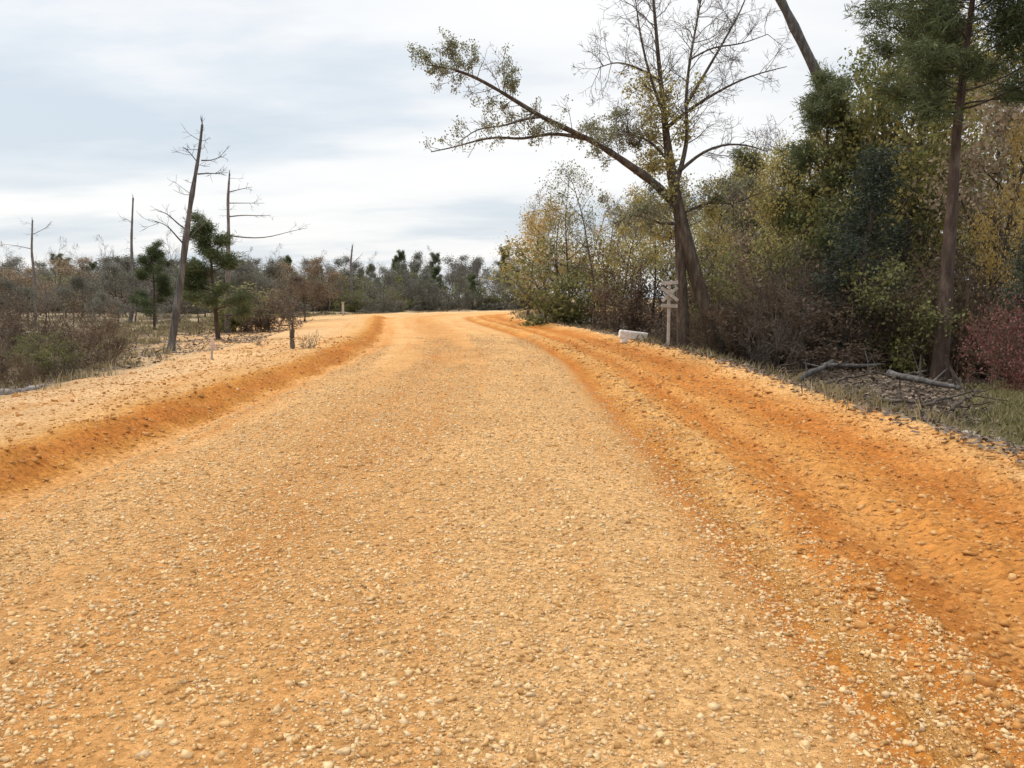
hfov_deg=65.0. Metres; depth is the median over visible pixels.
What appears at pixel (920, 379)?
fallen log
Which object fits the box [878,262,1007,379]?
bush
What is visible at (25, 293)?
scrub tree
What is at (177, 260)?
autumn tree
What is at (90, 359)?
bush
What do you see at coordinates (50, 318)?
bush
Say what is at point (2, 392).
rock
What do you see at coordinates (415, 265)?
autumn tree
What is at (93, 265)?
pine tree
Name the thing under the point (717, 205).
bare tree
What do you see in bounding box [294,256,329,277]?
bare tree
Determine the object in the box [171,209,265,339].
pine tree
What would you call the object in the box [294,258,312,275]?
autumn tree
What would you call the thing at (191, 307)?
scrub tree
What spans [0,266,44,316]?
scrub tree
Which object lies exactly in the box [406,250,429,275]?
autumn tree
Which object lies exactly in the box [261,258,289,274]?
autumn tree
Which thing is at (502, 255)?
pine tree
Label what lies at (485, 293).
bush
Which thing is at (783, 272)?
bush
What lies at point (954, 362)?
bush
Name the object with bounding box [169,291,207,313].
bush
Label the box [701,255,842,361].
bush
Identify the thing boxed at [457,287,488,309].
bush
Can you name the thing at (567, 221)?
autumn tree
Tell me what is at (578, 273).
autumn tree
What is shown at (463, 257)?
autumn tree
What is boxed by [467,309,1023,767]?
road shoulder
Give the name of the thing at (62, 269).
scrub tree
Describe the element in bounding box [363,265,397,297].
autumn tree
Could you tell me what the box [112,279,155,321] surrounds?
scrub tree
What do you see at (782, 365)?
fallen branch
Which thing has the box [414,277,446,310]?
autumn tree
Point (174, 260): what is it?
bare tree
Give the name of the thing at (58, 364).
bush
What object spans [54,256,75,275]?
pine tree
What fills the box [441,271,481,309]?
autumn tree
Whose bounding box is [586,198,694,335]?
autumn tree
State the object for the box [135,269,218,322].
scrub tree
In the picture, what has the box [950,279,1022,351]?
bush
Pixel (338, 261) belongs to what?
autumn tree
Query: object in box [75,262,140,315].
scrub tree
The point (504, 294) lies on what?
bush
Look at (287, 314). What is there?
sapling
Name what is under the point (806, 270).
bush
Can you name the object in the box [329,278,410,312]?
bush
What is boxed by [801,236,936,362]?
bush
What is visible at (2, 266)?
autumn tree
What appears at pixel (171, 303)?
bush
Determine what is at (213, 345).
survey stake
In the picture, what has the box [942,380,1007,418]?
fallen branch
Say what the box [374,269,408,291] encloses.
autumn tree
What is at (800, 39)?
leaning tree
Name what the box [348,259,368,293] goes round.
autumn tree
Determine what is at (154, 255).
pine tree
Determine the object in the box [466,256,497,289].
autumn tree
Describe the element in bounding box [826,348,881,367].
fallen log
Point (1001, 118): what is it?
autumn tree
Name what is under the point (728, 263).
bush
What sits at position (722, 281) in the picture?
bush
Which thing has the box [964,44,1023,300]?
bare tree
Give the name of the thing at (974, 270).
bush
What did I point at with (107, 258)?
bare tree
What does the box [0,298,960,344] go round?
ground
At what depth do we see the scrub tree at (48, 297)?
69.73 m
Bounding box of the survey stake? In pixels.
[211,339,215,359]
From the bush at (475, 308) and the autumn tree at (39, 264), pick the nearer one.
the bush at (475, 308)
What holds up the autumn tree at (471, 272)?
on the ground at (146, 318)
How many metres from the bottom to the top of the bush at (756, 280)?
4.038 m
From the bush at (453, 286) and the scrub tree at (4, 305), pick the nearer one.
the scrub tree at (4, 305)
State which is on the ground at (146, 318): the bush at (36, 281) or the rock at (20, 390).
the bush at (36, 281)
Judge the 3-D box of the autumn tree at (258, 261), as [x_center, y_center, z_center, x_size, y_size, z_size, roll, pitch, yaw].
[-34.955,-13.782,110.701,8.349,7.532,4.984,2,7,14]
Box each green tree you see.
[735,34,1015,300]
[765,30,1010,274]
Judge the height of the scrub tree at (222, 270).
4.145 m
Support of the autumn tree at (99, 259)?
on the ground at (146, 318)
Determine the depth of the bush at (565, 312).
43.37 m
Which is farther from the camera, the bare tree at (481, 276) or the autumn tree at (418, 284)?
the bare tree at (481, 276)
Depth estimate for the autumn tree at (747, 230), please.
38.80 m
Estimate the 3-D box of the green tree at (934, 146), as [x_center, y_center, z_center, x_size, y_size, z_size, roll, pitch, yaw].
[11.518,-5.906,26.327,8.962,10.954,6.665,-3,7,-26]
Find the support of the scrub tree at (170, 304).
on the ground at (146, 318)
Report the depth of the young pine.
27.85 m
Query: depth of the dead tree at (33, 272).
47.48 m
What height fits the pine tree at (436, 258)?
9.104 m
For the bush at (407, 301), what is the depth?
87.42 m
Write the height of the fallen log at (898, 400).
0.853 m
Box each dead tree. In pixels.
[0,219,50,321]
[119,195,134,322]
[137,116,230,352]
[220,171,308,332]
[350,244,361,304]
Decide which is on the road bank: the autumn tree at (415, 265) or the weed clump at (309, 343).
the weed clump at (309, 343)
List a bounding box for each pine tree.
[49,252,62,275]
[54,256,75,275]
[87,261,98,272]
[125,238,176,328]
[160,259,177,270]
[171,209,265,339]
[283,254,295,276]
[360,263,382,284]
[386,255,403,286]
[392,249,407,274]
[425,252,443,282]
[430,266,446,289]
[465,273,485,309]
[489,246,514,287]
[842,0,1023,380]
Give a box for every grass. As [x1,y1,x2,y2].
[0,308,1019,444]
[926,379,1023,446]
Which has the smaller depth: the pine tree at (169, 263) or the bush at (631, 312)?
the bush at (631, 312)
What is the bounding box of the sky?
[0,0,1023,297]
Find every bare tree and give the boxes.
[0,242,19,299]
[40,237,69,316]
[67,244,98,315]
[94,234,121,312]
[157,227,179,285]
[242,247,256,286]
[269,244,283,312]
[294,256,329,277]
[318,267,352,311]
[362,252,378,287]
[368,262,387,282]
[425,245,441,279]
[435,270,467,311]
[445,260,483,292]
[471,261,502,295]
[480,269,507,294]
[555,197,618,321]
[688,173,747,263]
[690,93,857,240]
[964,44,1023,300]
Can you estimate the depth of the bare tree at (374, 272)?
98.81 m
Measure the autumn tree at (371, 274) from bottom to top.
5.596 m
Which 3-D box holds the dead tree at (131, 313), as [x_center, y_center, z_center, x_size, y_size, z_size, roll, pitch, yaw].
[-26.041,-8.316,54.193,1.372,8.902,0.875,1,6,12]
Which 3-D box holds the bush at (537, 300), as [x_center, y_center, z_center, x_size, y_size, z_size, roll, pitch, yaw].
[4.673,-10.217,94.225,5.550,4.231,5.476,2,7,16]
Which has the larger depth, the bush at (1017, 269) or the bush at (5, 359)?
the bush at (1017, 269)
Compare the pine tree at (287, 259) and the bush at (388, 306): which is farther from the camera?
the pine tree at (287, 259)
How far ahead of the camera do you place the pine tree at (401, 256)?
118.43 m
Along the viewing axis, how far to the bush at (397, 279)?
101.58 m
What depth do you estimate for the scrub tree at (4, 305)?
36.41 m
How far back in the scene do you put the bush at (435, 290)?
100.91 m
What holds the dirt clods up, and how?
on the road bank
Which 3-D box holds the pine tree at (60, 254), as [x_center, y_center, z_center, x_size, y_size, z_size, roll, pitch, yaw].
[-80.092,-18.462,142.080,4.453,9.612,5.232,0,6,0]
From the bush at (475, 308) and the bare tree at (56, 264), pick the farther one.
the bush at (475, 308)
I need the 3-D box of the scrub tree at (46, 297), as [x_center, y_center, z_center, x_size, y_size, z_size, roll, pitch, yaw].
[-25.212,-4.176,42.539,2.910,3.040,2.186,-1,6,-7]
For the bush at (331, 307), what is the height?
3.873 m
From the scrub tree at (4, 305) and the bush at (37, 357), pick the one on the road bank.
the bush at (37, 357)
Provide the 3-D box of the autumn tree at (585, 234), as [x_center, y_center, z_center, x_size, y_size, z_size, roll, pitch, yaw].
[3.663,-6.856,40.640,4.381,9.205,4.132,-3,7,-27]
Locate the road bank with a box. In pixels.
[0,308,657,510]
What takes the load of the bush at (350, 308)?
on the ground at (146, 318)
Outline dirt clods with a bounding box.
[0,335,1023,767]
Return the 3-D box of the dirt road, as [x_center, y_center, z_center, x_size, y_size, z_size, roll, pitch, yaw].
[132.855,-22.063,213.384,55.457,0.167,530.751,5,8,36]
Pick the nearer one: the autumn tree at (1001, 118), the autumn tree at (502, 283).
the autumn tree at (1001, 118)
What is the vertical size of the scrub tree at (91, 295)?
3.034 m
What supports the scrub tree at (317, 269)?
on the road bank
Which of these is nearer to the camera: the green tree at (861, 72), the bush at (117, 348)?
the bush at (117, 348)
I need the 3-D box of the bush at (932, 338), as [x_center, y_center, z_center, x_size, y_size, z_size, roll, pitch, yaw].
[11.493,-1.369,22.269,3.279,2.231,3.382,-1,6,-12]
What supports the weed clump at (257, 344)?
on the road bank
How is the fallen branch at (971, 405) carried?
on the leaf litter
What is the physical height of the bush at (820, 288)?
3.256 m
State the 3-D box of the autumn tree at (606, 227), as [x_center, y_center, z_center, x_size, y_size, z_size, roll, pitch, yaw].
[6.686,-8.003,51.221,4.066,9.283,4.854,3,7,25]
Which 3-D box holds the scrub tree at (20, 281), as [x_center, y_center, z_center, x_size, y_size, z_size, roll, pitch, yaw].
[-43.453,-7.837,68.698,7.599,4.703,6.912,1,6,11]
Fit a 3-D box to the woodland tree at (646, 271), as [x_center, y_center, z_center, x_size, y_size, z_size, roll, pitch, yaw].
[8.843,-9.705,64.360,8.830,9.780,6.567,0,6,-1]
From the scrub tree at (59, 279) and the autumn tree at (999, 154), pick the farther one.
the scrub tree at (59, 279)
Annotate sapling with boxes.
[280,278,295,338]
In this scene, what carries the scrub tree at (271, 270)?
on the road bank
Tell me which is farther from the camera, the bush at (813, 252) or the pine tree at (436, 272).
the pine tree at (436, 272)
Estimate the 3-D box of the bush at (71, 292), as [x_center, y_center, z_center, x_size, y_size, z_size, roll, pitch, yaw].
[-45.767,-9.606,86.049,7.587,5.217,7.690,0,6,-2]
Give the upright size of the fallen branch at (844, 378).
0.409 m
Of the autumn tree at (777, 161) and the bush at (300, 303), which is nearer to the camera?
the autumn tree at (777, 161)
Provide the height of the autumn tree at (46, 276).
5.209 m
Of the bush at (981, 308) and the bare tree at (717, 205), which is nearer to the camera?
the bush at (981, 308)
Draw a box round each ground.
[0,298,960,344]
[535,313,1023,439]
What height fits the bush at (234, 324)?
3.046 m
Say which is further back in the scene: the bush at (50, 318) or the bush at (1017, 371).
the bush at (50, 318)
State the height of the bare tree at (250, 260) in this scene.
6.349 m
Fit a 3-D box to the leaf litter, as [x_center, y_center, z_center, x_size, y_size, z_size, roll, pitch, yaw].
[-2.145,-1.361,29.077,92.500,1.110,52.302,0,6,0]
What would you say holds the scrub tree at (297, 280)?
on the road bank
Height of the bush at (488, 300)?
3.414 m
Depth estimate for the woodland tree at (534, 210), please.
57.25 m
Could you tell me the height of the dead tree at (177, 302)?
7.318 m
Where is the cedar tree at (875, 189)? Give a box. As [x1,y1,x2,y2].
[783,139,932,352]
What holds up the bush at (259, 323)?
on the road bank
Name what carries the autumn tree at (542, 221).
on the road shoulder
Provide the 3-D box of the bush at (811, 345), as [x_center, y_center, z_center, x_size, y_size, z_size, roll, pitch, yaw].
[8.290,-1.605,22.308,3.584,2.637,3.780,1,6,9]
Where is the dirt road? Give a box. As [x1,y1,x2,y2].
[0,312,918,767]
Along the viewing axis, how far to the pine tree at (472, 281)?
95.84 m
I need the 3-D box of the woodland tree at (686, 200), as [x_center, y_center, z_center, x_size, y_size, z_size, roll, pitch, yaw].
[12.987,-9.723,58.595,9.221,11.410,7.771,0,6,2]
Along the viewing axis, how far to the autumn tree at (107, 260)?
112.55 m
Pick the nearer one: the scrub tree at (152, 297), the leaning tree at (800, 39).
the leaning tree at (800, 39)
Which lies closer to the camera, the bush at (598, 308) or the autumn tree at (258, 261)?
the bush at (598, 308)
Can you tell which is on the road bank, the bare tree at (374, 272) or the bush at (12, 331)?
the bush at (12, 331)
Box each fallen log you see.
[794,359,833,380]
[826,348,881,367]
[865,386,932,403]
[886,355,960,390]
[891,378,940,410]
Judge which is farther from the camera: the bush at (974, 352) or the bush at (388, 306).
the bush at (388, 306)
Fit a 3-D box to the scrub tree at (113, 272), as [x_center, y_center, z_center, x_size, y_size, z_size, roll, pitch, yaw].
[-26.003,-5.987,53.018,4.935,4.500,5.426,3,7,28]
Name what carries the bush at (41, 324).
on the road bank
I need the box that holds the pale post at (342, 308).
[341,302,344,315]
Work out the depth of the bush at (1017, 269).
18.27 m
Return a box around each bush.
[0,279,52,338]
[0,306,56,348]
[0,320,38,363]
[0,327,86,378]
[0,336,46,381]
[0,342,58,387]
[8,272,52,309]
[8,297,121,371]
[9,337,46,359]
[22,295,67,344]
[27,295,122,348]
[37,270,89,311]
[41,303,138,363]
[41,339,80,380]
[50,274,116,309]
[57,283,106,312]
[73,285,129,313]
[87,303,134,337]
[95,323,132,351]
[148,274,199,312]
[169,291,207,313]
[181,295,211,313]
[185,277,293,331]
[209,287,303,332]
[277,286,314,311]
[283,275,328,311]
[283,276,330,311]
[301,271,367,310]
[308,284,348,311]
[321,266,365,301]
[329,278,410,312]
[331,288,381,312]
[341,280,393,308]
[355,286,406,313]
[362,271,440,309]
[377,290,420,311]
[390,281,431,310]
[401,281,450,309]
[410,272,464,307]
[424,286,461,310]
[430,277,481,308]
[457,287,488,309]
[465,284,510,309]
[469,288,506,309]
[478,272,546,309]
[480,229,647,327]
[483,286,513,309]
[506,286,550,309]
[527,282,574,309]
[559,252,666,331]
[577,238,696,338]
[577,270,649,329]
[619,249,715,335]
[623,237,738,337]
[634,247,776,352]
[636,287,717,350]
[668,239,796,309]
[671,237,809,352]
[671,268,783,361]
[688,221,826,307]
[688,242,798,349]
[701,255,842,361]
[712,237,936,343]
[716,239,822,359]
[721,245,799,303]
[729,262,852,357]
[736,249,824,373]
[740,279,885,368]
[748,255,865,363]
[749,250,960,370]
[753,287,853,368]
[781,229,884,320]
[800,270,862,320]
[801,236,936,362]
[806,264,933,369]
[813,236,988,337]
[815,244,997,369]
[838,247,993,374]
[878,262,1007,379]
[884,295,988,371]
[899,250,977,322]
[903,237,935,302]
[918,241,1010,354]
[926,272,1023,374]
[926,292,1007,377]
[928,247,1008,311]
[945,289,1023,390]
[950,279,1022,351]
[950,296,1016,373]
[951,274,1023,369]
[953,263,1022,376]
[976,214,1023,380]
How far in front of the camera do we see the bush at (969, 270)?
24.48 m
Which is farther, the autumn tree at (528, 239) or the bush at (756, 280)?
the autumn tree at (528, 239)
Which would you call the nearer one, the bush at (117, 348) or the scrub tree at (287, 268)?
the bush at (117, 348)
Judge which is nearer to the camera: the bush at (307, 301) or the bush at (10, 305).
the bush at (10, 305)
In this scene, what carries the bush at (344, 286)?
on the ground at (146, 318)
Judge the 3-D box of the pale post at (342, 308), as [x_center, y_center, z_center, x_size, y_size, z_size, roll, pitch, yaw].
[-12.980,-5.673,61.752,0.240,1.260,0.180,0,6,0]
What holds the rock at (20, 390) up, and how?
on the road bank
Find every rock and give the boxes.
[0,388,15,394]
[12,388,25,391]
[25,385,40,390]
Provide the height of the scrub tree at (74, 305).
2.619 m
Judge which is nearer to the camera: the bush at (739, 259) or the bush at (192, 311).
the bush at (739, 259)
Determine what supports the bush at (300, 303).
on the ground at (146, 318)
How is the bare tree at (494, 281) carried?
on the ground at (146, 318)
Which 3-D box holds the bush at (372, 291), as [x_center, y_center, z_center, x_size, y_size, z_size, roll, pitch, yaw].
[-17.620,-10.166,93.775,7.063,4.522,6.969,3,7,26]
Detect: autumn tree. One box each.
[0,259,20,274]
[0,262,19,285]
[4,254,37,277]
[20,259,49,274]
[38,270,54,285]
[94,255,121,271]
[97,255,121,283]
[102,254,122,284]
[117,253,140,268]
[167,256,186,270]
[244,257,265,271]
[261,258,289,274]
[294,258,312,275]
[320,256,346,276]
[338,254,368,280]
[340,268,358,296]
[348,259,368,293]
[361,270,384,291]
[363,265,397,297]
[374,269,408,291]
[380,261,409,289]
[399,272,439,310]
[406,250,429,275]
[407,260,442,289]
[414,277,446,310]
[441,255,491,296]
[441,269,458,294]
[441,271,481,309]
[447,257,495,302]
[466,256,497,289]
[490,212,583,315]
[490,272,512,291]
[493,191,618,321]
[525,164,608,307]
[534,159,625,327]
[549,256,603,297]
[586,184,641,318]
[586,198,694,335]
[587,181,663,331]
[688,204,753,284]
[694,143,788,267]
[700,163,815,303]
[731,140,858,284]
[740,138,848,292]
[743,115,873,297]
[786,2,1016,274]
[839,5,1023,290]
[847,92,1023,293]
[894,4,1023,303]
[909,47,1023,367]
[963,116,1023,343]
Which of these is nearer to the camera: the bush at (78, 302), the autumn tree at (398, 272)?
the bush at (78, 302)
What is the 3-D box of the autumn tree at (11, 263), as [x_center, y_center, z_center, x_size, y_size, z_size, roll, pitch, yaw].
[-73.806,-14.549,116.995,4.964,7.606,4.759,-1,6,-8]
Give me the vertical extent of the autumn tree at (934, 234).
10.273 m
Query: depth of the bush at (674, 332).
29.00 m
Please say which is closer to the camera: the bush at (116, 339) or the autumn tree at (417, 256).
the bush at (116, 339)
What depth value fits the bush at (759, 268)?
24.59 m
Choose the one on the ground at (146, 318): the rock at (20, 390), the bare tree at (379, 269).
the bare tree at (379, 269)
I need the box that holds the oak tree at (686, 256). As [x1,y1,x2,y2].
[404,0,795,355]
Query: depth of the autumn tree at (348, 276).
89.47 m
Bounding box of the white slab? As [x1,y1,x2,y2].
[618,330,647,342]
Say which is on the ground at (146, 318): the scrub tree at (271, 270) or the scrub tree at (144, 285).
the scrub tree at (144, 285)
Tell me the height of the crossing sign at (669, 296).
2.340 m
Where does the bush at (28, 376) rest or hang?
on the road bank
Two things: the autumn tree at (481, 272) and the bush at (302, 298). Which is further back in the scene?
the autumn tree at (481, 272)
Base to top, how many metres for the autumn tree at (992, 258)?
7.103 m
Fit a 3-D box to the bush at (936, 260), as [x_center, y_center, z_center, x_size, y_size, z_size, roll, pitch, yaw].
[12.243,-2.673,27.065,5.648,4.381,5.956,1,6,6]
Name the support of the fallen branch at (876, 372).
on the leaf litter
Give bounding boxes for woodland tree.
[509,190,561,306]
[573,203,672,297]
[626,173,729,285]
[656,197,716,300]
[691,141,775,277]
[735,165,837,269]
[758,114,962,279]
[823,153,972,284]
[876,136,969,265]
[900,134,1022,305]
[936,105,1023,286]
[966,189,1023,282]
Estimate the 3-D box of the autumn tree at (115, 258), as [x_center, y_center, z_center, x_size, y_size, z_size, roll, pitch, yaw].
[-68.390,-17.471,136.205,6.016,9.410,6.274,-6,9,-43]
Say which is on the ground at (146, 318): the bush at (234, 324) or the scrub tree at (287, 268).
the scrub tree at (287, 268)
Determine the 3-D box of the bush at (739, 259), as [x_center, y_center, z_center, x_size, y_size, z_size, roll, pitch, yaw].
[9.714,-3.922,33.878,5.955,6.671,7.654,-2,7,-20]
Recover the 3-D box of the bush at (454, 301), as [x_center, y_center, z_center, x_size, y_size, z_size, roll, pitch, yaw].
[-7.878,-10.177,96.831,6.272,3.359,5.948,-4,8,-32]
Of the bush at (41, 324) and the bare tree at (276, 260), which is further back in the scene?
the bare tree at (276, 260)
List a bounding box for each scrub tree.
[0,265,80,321]
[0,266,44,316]
[0,270,45,309]
[0,275,56,338]
[0,294,24,321]
[14,278,62,327]
[14,279,74,315]
[33,254,128,314]
[37,260,94,317]
[45,273,114,322]
[61,285,88,331]
[62,259,151,321]
[73,288,136,330]
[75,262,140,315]
[77,280,113,319]
[84,254,156,316]
[105,262,182,314]
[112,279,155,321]
[129,279,188,322]
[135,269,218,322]
[137,271,183,316]
[147,265,182,317]
[155,273,237,316]
[190,267,264,318]
[203,262,288,312]
[221,262,292,308]
[231,260,313,319]
[266,272,341,321]
[267,261,308,311]
[273,271,322,314]
[298,256,349,312]
[332,276,361,314]
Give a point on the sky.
(322, 107)
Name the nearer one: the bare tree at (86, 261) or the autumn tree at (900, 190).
the autumn tree at (900, 190)
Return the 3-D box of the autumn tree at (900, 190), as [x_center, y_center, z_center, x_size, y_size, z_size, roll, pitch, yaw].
[13.686,-6.882,27.444,6.816,12.744,6.535,-3,7,-25]
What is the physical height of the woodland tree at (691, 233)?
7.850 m
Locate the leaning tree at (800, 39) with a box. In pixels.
[769,0,896,275]
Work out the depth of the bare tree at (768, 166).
41.61 m
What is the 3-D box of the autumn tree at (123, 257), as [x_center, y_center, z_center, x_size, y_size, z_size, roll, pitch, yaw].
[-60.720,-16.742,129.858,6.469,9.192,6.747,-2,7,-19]
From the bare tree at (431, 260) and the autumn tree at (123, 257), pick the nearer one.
the bare tree at (431, 260)
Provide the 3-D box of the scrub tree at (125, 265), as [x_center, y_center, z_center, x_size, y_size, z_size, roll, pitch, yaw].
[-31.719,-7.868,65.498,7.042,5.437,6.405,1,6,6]
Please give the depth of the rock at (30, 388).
14.31 m
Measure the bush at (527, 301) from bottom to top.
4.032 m
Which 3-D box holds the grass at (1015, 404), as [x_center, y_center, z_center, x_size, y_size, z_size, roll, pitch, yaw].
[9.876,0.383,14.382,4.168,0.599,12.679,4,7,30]
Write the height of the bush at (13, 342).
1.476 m
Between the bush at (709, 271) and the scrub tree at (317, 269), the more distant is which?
the scrub tree at (317, 269)
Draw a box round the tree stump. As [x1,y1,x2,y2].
[289,320,294,348]
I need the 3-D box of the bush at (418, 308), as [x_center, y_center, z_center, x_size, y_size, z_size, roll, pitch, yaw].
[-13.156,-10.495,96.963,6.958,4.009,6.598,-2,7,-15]
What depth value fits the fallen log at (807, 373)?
19.21 m
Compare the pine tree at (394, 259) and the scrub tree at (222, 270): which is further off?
the pine tree at (394, 259)
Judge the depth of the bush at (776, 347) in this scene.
20.48 m
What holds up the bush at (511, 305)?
on the ground at (146, 318)
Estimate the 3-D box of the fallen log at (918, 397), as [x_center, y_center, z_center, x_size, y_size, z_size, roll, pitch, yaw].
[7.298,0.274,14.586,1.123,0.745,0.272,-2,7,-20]
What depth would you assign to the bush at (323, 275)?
102.15 m
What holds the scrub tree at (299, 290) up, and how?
on the ground at (146, 318)
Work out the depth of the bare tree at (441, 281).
90.57 m
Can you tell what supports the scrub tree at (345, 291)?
on the road bank
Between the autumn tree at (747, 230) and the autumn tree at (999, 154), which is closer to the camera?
the autumn tree at (999, 154)
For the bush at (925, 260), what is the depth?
27.16 m
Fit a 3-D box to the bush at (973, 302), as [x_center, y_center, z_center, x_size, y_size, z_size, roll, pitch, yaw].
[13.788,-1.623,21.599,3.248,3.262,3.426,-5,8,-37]
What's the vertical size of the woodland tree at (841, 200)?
10.141 m
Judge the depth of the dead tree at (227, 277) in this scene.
39.37 m
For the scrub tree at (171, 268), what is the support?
on the ground at (146, 318)
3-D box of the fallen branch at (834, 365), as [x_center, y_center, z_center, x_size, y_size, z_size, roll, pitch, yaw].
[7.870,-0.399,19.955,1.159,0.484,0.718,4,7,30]
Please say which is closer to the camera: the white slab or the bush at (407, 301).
the white slab
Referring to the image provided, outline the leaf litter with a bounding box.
[0,315,1023,468]
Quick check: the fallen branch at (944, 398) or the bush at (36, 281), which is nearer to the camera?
the fallen branch at (944, 398)
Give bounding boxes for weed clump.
[249,337,264,345]
[294,329,320,348]
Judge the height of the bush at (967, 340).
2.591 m
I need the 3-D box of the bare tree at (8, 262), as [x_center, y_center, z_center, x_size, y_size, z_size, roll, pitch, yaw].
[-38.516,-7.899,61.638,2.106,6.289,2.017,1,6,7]
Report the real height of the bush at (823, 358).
3.471 m
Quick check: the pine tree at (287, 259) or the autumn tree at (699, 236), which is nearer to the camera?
the autumn tree at (699, 236)
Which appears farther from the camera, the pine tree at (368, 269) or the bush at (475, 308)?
the pine tree at (368, 269)
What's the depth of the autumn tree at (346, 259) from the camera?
124.79 m
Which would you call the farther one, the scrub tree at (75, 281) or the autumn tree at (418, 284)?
the autumn tree at (418, 284)
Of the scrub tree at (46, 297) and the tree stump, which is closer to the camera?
the tree stump
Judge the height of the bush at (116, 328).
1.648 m
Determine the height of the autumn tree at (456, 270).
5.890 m
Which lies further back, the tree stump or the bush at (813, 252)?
the bush at (813, 252)
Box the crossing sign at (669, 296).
[661,281,678,345]
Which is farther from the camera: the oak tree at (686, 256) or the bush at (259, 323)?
the bush at (259, 323)
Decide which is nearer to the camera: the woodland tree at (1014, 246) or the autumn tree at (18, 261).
the woodland tree at (1014, 246)
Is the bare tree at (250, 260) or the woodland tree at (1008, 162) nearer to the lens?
the woodland tree at (1008, 162)
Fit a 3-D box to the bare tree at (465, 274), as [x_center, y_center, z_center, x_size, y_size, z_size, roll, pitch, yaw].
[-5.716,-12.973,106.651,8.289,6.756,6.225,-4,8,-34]
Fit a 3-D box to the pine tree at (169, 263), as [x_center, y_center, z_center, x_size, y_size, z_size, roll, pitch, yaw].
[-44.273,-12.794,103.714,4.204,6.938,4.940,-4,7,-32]
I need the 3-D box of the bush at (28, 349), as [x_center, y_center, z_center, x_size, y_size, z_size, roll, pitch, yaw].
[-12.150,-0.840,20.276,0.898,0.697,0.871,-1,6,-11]
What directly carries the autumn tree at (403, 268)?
on the ground at (146, 318)
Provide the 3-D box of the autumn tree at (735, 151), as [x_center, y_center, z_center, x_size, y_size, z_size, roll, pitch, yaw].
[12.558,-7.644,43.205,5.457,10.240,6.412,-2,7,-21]
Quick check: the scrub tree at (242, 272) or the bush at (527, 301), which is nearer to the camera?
the scrub tree at (242, 272)
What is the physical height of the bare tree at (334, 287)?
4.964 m
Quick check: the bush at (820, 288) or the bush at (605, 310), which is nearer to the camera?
the bush at (820, 288)
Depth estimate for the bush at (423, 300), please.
97.16 m
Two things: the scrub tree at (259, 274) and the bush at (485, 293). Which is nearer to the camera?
the scrub tree at (259, 274)
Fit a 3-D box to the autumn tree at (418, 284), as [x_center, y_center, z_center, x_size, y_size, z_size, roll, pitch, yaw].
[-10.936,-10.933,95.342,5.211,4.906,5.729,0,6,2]
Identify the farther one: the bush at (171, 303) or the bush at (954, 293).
the bush at (171, 303)
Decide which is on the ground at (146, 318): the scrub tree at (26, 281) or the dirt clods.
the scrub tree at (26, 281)
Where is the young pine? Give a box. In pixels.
[760,57,924,277]
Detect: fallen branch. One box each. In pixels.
[767,369,810,373]
[777,346,798,368]
[811,359,854,377]
[826,364,877,384]
[862,352,914,375]
[888,346,925,385]
[912,366,976,408]
[933,395,990,414]
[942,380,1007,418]
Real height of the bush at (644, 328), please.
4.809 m
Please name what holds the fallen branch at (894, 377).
on the leaf litter
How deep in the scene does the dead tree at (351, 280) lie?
84.18 m
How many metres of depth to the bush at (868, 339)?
21.78 m
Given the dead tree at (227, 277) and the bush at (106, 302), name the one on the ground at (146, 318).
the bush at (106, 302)
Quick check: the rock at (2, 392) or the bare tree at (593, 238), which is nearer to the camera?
the rock at (2, 392)
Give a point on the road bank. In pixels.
(372, 327)
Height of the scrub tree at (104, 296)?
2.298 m
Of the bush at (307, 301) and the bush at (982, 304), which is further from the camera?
the bush at (307, 301)

